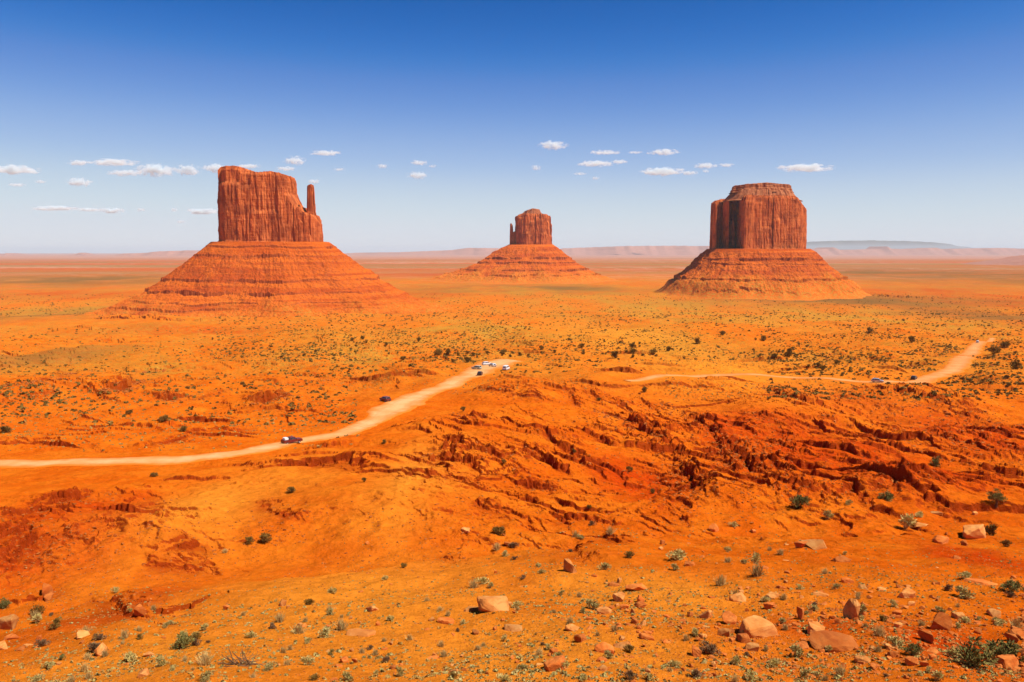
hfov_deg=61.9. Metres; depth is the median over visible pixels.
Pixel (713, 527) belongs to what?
boulder
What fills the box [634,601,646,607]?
boulder
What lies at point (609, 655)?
sagebrush
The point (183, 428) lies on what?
desert shrub
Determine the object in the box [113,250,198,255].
mesa
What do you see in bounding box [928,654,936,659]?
boulder
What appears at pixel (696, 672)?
desert shrub
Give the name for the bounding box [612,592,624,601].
boulder
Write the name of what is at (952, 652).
sagebrush
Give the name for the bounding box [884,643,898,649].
boulder
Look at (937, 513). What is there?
boulder
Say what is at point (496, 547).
dry tuft
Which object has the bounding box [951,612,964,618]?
boulder
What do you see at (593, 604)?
sagebrush
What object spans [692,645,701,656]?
boulder
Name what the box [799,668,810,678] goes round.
sagebrush
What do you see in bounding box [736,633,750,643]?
boulder
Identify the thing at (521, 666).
sagebrush
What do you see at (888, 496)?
desert shrub
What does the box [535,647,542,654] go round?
dry tuft
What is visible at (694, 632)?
sagebrush
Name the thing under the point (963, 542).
boulder
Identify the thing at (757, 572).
dry tuft
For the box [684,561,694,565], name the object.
boulder
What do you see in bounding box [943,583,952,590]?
desert shrub
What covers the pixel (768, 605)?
boulder
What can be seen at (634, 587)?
boulder
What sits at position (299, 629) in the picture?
dry tuft
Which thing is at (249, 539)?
desert shrub
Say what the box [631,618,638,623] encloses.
boulder
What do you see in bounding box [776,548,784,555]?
dry tuft
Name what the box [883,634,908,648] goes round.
sagebrush
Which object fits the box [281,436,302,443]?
pickup truck
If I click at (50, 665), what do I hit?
sagebrush
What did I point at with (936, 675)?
sagebrush
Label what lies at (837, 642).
boulder
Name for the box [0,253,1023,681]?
ground
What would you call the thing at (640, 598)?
boulder
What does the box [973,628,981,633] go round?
boulder
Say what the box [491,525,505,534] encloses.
desert shrub
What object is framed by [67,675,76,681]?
dry tuft
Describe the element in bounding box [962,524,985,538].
boulder
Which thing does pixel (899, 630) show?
broken stones
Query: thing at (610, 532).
dry tuft
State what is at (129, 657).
sagebrush
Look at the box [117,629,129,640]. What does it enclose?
dry tuft
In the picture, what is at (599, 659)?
boulder
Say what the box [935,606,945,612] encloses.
sagebrush
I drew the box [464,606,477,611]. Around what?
boulder
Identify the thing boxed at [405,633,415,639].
dry tuft
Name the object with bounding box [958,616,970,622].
sagebrush
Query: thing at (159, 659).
sagebrush
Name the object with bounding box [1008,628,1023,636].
boulder
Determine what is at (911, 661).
boulder
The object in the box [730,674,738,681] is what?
dry tuft
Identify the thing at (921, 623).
dry tuft
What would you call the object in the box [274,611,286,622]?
dry tuft
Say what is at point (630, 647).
desert shrub
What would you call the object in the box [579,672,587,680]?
sagebrush
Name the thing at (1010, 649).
desert shrub
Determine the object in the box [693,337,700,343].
desert shrub
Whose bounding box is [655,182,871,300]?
butte
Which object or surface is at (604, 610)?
boulder
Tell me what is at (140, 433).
dry grass
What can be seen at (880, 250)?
mesa
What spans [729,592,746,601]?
boulder
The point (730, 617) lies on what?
boulder
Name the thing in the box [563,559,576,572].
boulder
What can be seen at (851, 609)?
boulder
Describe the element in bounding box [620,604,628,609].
boulder
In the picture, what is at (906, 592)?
boulder
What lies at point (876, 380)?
car
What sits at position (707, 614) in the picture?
boulder
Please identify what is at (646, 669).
boulder
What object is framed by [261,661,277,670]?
sagebrush
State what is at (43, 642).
desert shrub
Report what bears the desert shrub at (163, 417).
on the ground at (324, 475)
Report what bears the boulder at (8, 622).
on the ground at (324, 475)
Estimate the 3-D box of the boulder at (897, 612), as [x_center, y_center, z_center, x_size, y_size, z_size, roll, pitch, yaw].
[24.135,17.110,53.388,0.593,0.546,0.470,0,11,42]
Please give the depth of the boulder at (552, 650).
41.67 m
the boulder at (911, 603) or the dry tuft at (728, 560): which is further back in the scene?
the dry tuft at (728, 560)
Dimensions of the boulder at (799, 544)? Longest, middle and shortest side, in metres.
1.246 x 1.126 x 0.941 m
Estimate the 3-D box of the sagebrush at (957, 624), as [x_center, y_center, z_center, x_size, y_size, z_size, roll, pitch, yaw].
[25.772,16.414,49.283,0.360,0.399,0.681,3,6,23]
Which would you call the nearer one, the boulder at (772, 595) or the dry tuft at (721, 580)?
the boulder at (772, 595)
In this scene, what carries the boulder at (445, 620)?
on the ground at (324, 475)
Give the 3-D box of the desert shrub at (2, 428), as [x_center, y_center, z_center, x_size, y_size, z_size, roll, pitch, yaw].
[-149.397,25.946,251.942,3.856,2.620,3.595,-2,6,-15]
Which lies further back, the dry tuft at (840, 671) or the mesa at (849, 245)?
the mesa at (849, 245)
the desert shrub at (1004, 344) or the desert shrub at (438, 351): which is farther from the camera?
the desert shrub at (1004, 344)
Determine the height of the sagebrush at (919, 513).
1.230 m
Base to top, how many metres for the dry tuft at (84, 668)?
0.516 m
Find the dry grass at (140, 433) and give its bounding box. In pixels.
[0,290,1023,451]
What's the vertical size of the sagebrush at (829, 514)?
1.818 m
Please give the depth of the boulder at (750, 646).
43.65 m
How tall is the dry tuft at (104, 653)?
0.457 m
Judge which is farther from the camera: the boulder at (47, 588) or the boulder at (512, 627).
the boulder at (47, 588)
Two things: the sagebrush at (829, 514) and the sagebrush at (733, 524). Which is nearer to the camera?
the sagebrush at (733, 524)
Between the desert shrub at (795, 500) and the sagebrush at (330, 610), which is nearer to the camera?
the sagebrush at (330, 610)
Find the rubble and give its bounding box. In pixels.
[0,345,1023,616]
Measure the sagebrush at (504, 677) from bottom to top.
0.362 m
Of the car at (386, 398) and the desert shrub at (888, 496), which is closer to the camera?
the desert shrub at (888, 496)
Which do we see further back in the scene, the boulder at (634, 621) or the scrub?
the scrub
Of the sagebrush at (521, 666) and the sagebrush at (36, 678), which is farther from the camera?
the sagebrush at (36, 678)
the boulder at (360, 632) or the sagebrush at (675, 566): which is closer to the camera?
the boulder at (360, 632)
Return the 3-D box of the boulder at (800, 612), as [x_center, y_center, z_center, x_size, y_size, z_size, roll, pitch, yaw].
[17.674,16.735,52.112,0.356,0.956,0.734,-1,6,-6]
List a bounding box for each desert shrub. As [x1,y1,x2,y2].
[0,425,12,432]
[0,597,11,608]
[29,604,45,614]
[34,639,50,646]
[47,617,61,629]
[87,642,100,652]
[92,633,105,639]
[137,633,143,639]
[158,415,168,421]
[170,630,195,648]
[180,425,187,431]
[190,632,201,639]
[192,637,201,645]
[245,536,254,543]
[259,532,271,542]
[270,622,276,628]
[286,486,295,492]
[304,598,314,604]
[308,674,319,680]
[382,656,390,661]
[434,348,442,354]
[448,671,458,678]
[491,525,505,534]
[508,542,518,547]
[610,350,618,357]
[621,669,638,680]
[623,643,634,652]
[624,550,634,558]
[628,348,636,352]
[691,668,705,678]
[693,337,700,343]
[698,639,721,655]
[783,347,793,357]
[789,494,809,507]
[877,490,895,500]
[879,613,888,620]
[902,642,924,655]
[907,336,914,342]
[930,456,941,465]
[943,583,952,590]
[956,635,997,669]
[984,524,997,534]
[984,638,1023,662]
[987,344,1000,353]
[999,340,1010,347]
[999,539,1012,546]
[1000,579,1023,593]
[1003,590,1017,597]
[1007,360,1022,368]
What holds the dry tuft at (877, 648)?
on the ground at (324, 475)
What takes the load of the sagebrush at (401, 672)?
on the ground at (324, 475)
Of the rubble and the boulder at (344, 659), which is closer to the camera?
the boulder at (344, 659)
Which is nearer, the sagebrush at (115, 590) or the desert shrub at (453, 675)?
the desert shrub at (453, 675)
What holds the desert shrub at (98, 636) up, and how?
on the ground at (324, 475)
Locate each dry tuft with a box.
[28,610,42,618]
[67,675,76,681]
[78,662,92,671]
[81,653,93,659]
[83,671,95,679]
[100,649,109,657]
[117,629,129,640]
[193,649,215,666]
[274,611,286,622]
[283,657,290,664]
[289,625,307,633]
[334,617,349,630]
[359,647,366,653]
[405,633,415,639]
[437,640,444,646]
[438,648,448,657]
[468,579,480,587]
[492,542,500,550]
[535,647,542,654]
[565,616,574,622]
[606,526,616,534]
[609,623,618,631]
[684,633,690,640]
[713,574,730,585]
[725,557,733,562]
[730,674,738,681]
[749,563,765,576]
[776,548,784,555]
[778,593,787,599]
[780,623,791,630]
[821,568,829,573]
[822,675,828,680]
[830,663,847,675]
[870,623,888,636]
[872,645,885,651]
[916,620,925,625]
[1007,617,1023,627]
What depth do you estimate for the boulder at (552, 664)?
37.79 m
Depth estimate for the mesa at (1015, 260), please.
6917.04 m
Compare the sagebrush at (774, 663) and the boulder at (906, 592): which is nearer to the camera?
the sagebrush at (774, 663)
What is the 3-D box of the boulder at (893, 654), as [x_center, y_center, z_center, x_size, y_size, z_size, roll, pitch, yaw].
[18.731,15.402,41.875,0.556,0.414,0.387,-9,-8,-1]
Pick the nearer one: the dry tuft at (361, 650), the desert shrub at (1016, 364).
the dry tuft at (361, 650)
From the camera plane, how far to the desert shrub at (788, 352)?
490.28 m
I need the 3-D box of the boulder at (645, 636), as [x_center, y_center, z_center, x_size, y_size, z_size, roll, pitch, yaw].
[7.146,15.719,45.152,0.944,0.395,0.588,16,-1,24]
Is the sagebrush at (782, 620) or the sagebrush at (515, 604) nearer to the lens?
the sagebrush at (782, 620)
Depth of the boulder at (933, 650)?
42.73 m
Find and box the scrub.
[0,294,1023,425]
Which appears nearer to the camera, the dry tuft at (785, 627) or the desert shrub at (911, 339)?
the dry tuft at (785, 627)
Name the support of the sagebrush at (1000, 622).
on the ground at (324, 475)
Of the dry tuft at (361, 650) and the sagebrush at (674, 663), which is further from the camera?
the dry tuft at (361, 650)
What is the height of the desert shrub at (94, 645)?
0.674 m
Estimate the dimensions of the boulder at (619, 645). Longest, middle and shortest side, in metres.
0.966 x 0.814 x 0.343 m
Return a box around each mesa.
[72,253,94,254]
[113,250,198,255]
[345,248,499,254]
[561,246,708,254]
[806,240,970,249]
[812,246,1023,254]
[963,255,1023,264]
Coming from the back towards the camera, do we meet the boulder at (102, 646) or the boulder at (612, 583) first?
the boulder at (612, 583)
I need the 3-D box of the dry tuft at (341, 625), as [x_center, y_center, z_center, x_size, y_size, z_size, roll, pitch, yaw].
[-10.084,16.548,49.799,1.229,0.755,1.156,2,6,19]
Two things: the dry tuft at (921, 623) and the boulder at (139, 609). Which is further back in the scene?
the boulder at (139, 609)
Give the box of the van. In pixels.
[502,365,509,369]
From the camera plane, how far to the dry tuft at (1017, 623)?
50.35 m
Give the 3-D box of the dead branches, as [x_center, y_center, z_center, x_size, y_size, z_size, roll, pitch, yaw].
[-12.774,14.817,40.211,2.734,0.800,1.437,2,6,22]
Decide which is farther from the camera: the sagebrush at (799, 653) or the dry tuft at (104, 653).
the dry tuft at (104, 653)
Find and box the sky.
[0,0,1023,252]
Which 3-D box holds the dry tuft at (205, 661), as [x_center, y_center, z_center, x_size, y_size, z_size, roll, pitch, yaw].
[-14.462,14.994,40.129,1.166,0.899,1.363,0,6,3]
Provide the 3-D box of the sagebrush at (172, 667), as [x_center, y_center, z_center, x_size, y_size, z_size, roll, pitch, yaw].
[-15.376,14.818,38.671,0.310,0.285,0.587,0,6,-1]
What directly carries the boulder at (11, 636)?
on the ground at (324, 475)
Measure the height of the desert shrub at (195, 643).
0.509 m
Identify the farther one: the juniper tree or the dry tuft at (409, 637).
the juniper tree
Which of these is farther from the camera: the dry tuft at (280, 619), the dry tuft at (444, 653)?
the dry tuft at (280, 619)
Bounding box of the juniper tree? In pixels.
[986,487,1007,507]
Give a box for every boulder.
[0,614,18,629]
[0,641,7,649]
[4,634,19,639]
[16,646,24,650]
[42,582,53,595]
[44,592,53,600]
[76,630,89,639]
[94,642,106,655]
[134,604,145,615]
[137,668,148,677]
[143,651,153,656]
[278,599,286,605]
[340,656,348,662]
[346,628,375,636]
[366,605,378,611]
[427,655,438,658]
[437,617,453,624]
[461,527,469,532]
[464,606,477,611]
[472,629,478,634]
[477,596,508,612]
[504,624,521,631]
[544,655,566,671]
[549,647,557,653]
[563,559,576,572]
[565,624,579,630]
[574,634,586,641]
[594,642,613,653]
[596,606,611,613]
[596,657,606,661]
[596,665,607,670]
[607,581,618,585]
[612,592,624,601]
[613,641,629,649]
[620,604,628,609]
[625,583,647,590]
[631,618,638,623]
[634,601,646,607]
[637,595,644,601]
[639,633,654,640]
[644,667,650,672]
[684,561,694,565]
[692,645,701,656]
[697,610,712,618]
[698,634,706,638]
[708,523,718,531]
[717,628,729,636]
[722,611,736,624]
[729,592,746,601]
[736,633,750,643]
[739,615,777,637]
[744,642,758,651]
[763,602,774,609]
[765,592,778,598]
[794,541,807,547]
[796,641,808,648]
[797,606,804,619]
[800,539,826,549]
[807,621,824,634]
[809,630,858,652]
[812,591,828,596]
[831,555,850,561]
[841,577,853,582]
[843,598,860,618]
[854,654,870,662]
[858,584,867,589]
[870,662,877,668]
[877,586,886,590]
[884,617,892,622]
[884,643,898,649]
[887,651,898,657]
[892,610,901,614]
[893,622,902,627]
[898,587,915,597]
[905,656,918,665]
[908,601,914,605]
[915,522,927,526]
[918,629,933,643]
[919,661,928,666]
[926,647,938,653]
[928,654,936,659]
[930,511,942,515]
[930,612,951,630]
[932,535,948,543]
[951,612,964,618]
[960,540,967,545]
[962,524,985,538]
[964,578,997,584]
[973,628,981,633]
[986,608,1000,617]
[994,654,1018,668]
[1004,632,1017,642]
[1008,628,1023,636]
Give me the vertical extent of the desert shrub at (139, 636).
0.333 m
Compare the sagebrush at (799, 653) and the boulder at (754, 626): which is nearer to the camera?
the sagebrush at (799, 653)
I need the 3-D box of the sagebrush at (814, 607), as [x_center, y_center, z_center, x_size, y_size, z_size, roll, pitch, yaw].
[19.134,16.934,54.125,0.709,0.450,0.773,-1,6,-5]
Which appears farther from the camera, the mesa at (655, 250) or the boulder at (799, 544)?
the mesa at (655, 250)
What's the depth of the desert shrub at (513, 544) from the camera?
118.51 m
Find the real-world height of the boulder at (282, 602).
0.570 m
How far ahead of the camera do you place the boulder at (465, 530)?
123.07 m
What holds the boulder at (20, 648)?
on the ground at (324, 475)
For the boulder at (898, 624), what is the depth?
48.35 m
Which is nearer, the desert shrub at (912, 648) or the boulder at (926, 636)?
the desert shrub at (912, 648)
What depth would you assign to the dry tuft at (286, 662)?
40.44 m
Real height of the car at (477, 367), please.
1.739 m
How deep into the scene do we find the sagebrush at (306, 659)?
40.77 m
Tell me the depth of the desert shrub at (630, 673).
36.66 m
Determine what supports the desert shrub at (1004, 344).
on the ground at (324, 475)
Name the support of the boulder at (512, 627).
on the ground at (324, 475)
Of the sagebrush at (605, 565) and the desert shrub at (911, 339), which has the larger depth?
the desert shrub at (911, 339)
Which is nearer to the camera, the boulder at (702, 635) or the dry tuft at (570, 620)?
the boulder at (702, 635)
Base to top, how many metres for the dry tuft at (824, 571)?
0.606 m
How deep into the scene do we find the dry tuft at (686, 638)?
44.99 m
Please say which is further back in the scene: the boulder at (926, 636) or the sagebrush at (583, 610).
the sagebrush at (583, 610)
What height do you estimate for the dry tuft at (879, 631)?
0.718 m
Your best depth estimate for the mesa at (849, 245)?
71286.97 m
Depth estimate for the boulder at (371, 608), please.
53.82 m
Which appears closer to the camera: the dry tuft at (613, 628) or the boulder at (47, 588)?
the dry tuft at (613, 628)
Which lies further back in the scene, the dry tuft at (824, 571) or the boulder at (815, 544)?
the boulder at (815, 544)
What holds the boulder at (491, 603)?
on the ground at (324, 475)
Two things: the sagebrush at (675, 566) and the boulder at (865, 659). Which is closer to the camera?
the boulder at (865, 659)
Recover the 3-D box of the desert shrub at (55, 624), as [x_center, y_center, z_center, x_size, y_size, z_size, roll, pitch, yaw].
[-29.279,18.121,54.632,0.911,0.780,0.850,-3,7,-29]
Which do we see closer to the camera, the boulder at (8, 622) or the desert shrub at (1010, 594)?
the boulder at (8, 622)
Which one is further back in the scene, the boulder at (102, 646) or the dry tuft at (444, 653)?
the boulder at (102, 646)
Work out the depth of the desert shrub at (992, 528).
110.43 m
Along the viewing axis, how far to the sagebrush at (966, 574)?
69.14 m
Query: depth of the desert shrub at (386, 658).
41.36 m
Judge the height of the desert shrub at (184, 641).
1.007 m
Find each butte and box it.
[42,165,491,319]
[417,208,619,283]
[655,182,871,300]
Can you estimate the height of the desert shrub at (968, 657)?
1.587 m
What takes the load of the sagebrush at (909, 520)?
on the ground at (324, 475)
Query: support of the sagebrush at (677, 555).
on the ground at (324, 475)
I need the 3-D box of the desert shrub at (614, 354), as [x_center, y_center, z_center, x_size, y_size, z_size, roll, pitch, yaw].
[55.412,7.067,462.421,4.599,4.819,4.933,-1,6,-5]
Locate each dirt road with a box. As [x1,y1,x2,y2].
[0,359,522,467]
[626,338,995,383]
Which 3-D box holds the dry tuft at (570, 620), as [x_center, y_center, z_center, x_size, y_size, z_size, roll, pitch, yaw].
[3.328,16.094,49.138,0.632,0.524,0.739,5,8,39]
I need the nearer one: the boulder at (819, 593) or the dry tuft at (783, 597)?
the dry tuft at (783, 597)
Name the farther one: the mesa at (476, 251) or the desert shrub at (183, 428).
the mesa at (476, 251)
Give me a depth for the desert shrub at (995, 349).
525.98 m
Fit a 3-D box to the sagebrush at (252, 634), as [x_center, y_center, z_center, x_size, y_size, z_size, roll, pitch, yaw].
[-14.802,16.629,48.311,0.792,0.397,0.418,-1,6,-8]
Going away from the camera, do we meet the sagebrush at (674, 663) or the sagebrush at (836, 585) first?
the sagebrush at (674, 663)
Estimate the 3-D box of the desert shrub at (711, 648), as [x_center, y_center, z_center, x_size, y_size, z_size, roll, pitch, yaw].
[9.936,15.459,42.903,0.771,0.748,1.351,-5,8,-40]
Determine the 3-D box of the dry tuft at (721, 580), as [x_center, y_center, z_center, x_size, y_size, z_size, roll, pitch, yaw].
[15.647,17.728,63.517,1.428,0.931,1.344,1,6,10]
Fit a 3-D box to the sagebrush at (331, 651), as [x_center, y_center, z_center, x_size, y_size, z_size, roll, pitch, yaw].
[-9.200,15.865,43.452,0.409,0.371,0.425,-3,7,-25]
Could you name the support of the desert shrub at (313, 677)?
on the ground at (324, 475)
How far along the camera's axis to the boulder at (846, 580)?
65.06 m
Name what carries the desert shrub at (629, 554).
on the ground at (324, 475)
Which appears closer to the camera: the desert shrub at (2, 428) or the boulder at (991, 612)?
the boulder at (991, 612)
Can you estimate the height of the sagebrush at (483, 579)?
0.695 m
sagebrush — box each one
[30,613,42,623]
[30,673,45,681]
[41,660,53,668]
[110,587,119,592]
[124,650,136,661]
[155,655,168,666]
[162,622,170,627]
[169,664,176,671]
[198,670,213,681]
[199,623,207,629]
[244,632,256,637]
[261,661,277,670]
[300,655,315,665]
[315,625,334,637]
[325,608,335,613]
[327,587,336,593]
[328,648,334,655]
[341,670,352,680]
[396,666,405,676]
[474,576,490,583]
[496,673,511,681]
[501,549,508,555]
[511,600,522,607]
[518,663,527,669]
[561,660,569,668]
[579,606,587,612]
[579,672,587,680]
[585,598,599,608]
[597,562,611,569]
[604,650,613,658]
[642,672,652,679]
[666,549,686,560]
[667,658,681,666]
[670,563,679,569]
[691,627,698,635]
[728,521,738,526]
[730,654,740,664]
[745,670,759,680]
[750,552,761,563]
[760,595,771,601]
[766,656,783,667]
[778,617,786,623]
[790,643,803,656]
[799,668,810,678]
[807,604,819,610]
[823,509,833,518]
[824,645,831,652]
[831,583,842,588]
[859,604,867,615]
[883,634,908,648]
[889,599,897,606]
[898,513,917,528]
[914,511,923,517]
[930,670,943,680]
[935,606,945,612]
[944,646,961,658]
[954,585,974,599]
[955,621,960,628]
[957,571,971,577]
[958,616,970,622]
[993,618,1007,626]
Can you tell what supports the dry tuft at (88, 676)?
on the ground at (324, 475)
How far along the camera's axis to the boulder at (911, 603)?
56.17 m
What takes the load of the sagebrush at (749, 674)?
on the ground at (324, 475)
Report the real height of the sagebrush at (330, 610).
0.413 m
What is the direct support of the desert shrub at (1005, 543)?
on the ground at (324, 475)
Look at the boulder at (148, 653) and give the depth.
45.47 m
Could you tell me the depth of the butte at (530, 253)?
3140.29 m
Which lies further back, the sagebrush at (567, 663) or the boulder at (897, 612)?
the boulder at (897, 612)
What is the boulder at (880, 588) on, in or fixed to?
on the ground at (324, 475)
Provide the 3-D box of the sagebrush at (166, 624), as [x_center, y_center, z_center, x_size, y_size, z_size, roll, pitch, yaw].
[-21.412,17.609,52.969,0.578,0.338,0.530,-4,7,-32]
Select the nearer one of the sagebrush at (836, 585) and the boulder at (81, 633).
the boulder at (81, 633)
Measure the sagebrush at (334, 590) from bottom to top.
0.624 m
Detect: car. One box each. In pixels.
[379,396,390,401]
[471,365,481,368]
[871,378,883,382]
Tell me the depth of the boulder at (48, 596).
98.20 m
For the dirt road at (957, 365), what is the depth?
383.06 m
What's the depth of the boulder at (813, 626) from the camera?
47.37 m
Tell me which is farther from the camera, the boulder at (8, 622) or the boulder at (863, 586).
the boulder at (863, 586)
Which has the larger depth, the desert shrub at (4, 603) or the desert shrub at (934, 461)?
the desert shrub at (934, 461)
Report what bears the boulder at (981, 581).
on the ground at (324, 475)
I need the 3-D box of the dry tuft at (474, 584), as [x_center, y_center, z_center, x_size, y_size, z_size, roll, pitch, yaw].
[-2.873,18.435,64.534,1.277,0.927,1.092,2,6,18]
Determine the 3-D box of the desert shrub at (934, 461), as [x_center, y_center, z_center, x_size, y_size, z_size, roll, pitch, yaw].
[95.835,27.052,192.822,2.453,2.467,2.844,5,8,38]
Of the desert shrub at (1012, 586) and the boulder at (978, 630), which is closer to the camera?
the boulder at (978, 630)
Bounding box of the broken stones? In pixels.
[585,582,1023,681]
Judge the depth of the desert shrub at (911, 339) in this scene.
642.21 m
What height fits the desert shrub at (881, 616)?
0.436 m
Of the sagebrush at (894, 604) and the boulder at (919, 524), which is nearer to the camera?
the sagebrush at (894, 604)
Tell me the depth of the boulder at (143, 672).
38.77 m
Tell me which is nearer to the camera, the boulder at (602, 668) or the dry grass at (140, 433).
the boulder at (602, 668)
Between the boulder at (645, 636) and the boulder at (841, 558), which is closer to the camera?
the boulder at (645, 636)
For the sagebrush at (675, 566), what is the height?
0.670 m
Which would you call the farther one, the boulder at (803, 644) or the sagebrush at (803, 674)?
the boulder at (803, 644)
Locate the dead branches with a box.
[217,645,261,666]
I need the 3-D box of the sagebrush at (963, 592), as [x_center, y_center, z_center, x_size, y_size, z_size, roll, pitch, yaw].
[32.538,18.045,61.223,1.400,1.011,1.346,-1,6,-9]
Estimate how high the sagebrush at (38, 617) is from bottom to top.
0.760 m
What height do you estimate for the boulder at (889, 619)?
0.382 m
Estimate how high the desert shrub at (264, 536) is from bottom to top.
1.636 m
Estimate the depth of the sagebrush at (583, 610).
53.52 m
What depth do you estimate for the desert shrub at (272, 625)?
51.59 m
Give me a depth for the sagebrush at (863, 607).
53.21 m
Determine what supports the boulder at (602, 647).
on the ground at (324, 475)
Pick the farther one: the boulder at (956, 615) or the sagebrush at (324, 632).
the boulder at (956, 615)
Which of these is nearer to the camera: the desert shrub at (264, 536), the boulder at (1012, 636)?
the boulder at (1012, 636)
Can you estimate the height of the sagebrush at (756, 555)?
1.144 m
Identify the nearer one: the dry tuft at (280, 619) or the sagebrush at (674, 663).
the sagebrush at (674, 663)
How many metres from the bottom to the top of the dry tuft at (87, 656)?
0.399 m
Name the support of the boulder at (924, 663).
on the ground at (324, 475)
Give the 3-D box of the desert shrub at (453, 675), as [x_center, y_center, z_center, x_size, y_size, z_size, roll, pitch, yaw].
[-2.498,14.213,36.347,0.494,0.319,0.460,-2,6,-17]
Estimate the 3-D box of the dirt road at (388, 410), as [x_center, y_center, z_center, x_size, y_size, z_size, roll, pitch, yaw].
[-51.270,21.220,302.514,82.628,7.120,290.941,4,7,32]
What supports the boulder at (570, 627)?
on the ground at (324, 475)
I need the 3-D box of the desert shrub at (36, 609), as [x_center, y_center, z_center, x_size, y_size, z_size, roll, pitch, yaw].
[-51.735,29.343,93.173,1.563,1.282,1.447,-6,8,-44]
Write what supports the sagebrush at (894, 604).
on the ground at (324, 475)
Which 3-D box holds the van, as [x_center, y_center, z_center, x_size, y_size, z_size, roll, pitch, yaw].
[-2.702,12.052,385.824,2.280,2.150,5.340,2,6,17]
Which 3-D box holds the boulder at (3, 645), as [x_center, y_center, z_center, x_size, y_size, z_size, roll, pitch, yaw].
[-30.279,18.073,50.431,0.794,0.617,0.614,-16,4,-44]
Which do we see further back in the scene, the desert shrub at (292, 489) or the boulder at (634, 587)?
the desert shrub at (292, 489)
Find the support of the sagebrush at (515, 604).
on the ground at (324, 475)
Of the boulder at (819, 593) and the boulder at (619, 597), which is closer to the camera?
the boulder at (619, 597)
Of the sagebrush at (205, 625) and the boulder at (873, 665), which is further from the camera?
the sagebrush at (205, 625)
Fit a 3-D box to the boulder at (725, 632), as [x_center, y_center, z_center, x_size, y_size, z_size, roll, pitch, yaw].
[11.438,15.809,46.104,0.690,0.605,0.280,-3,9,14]
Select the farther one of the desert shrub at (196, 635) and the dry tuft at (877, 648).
the desert shrub at (196, 635)
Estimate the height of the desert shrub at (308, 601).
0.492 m
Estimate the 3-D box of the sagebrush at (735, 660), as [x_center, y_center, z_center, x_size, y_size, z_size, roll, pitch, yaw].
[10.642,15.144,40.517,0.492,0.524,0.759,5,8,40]
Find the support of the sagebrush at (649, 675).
on the ground at (324, 475)
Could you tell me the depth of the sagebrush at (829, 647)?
43.63 m
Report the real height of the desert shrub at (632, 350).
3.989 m
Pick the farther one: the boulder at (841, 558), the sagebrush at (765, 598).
the boulder at (841, 558)
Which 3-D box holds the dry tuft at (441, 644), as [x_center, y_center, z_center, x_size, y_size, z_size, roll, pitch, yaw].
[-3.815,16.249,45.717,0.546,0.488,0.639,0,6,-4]
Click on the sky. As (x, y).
(413, 125)
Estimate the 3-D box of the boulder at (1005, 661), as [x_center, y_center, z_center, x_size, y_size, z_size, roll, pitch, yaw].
[24.518,15.967,42.257,1.211,0.845,0.747,0,-8,-27]
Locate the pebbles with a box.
[0,555,1023,681]
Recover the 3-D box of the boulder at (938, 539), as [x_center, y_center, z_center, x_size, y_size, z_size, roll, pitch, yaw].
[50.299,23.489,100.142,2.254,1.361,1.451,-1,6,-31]
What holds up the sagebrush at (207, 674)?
on the ground at (324, 475)
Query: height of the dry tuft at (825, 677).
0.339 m
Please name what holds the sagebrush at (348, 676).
on the ground at (324, 475)
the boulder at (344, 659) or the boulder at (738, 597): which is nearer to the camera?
the boulder at (344, 659)
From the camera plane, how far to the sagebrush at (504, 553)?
85.25 m
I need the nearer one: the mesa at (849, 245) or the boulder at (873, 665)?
the boulder at (873, 665)
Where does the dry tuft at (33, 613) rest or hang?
on the ground at (324, 475)
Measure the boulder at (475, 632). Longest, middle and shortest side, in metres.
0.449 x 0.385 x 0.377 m
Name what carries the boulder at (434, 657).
on the ground at (324, 475)
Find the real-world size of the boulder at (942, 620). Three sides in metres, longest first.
1.251 x 1.062 x 0.979 m
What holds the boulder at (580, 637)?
on the ground at (324, 475)

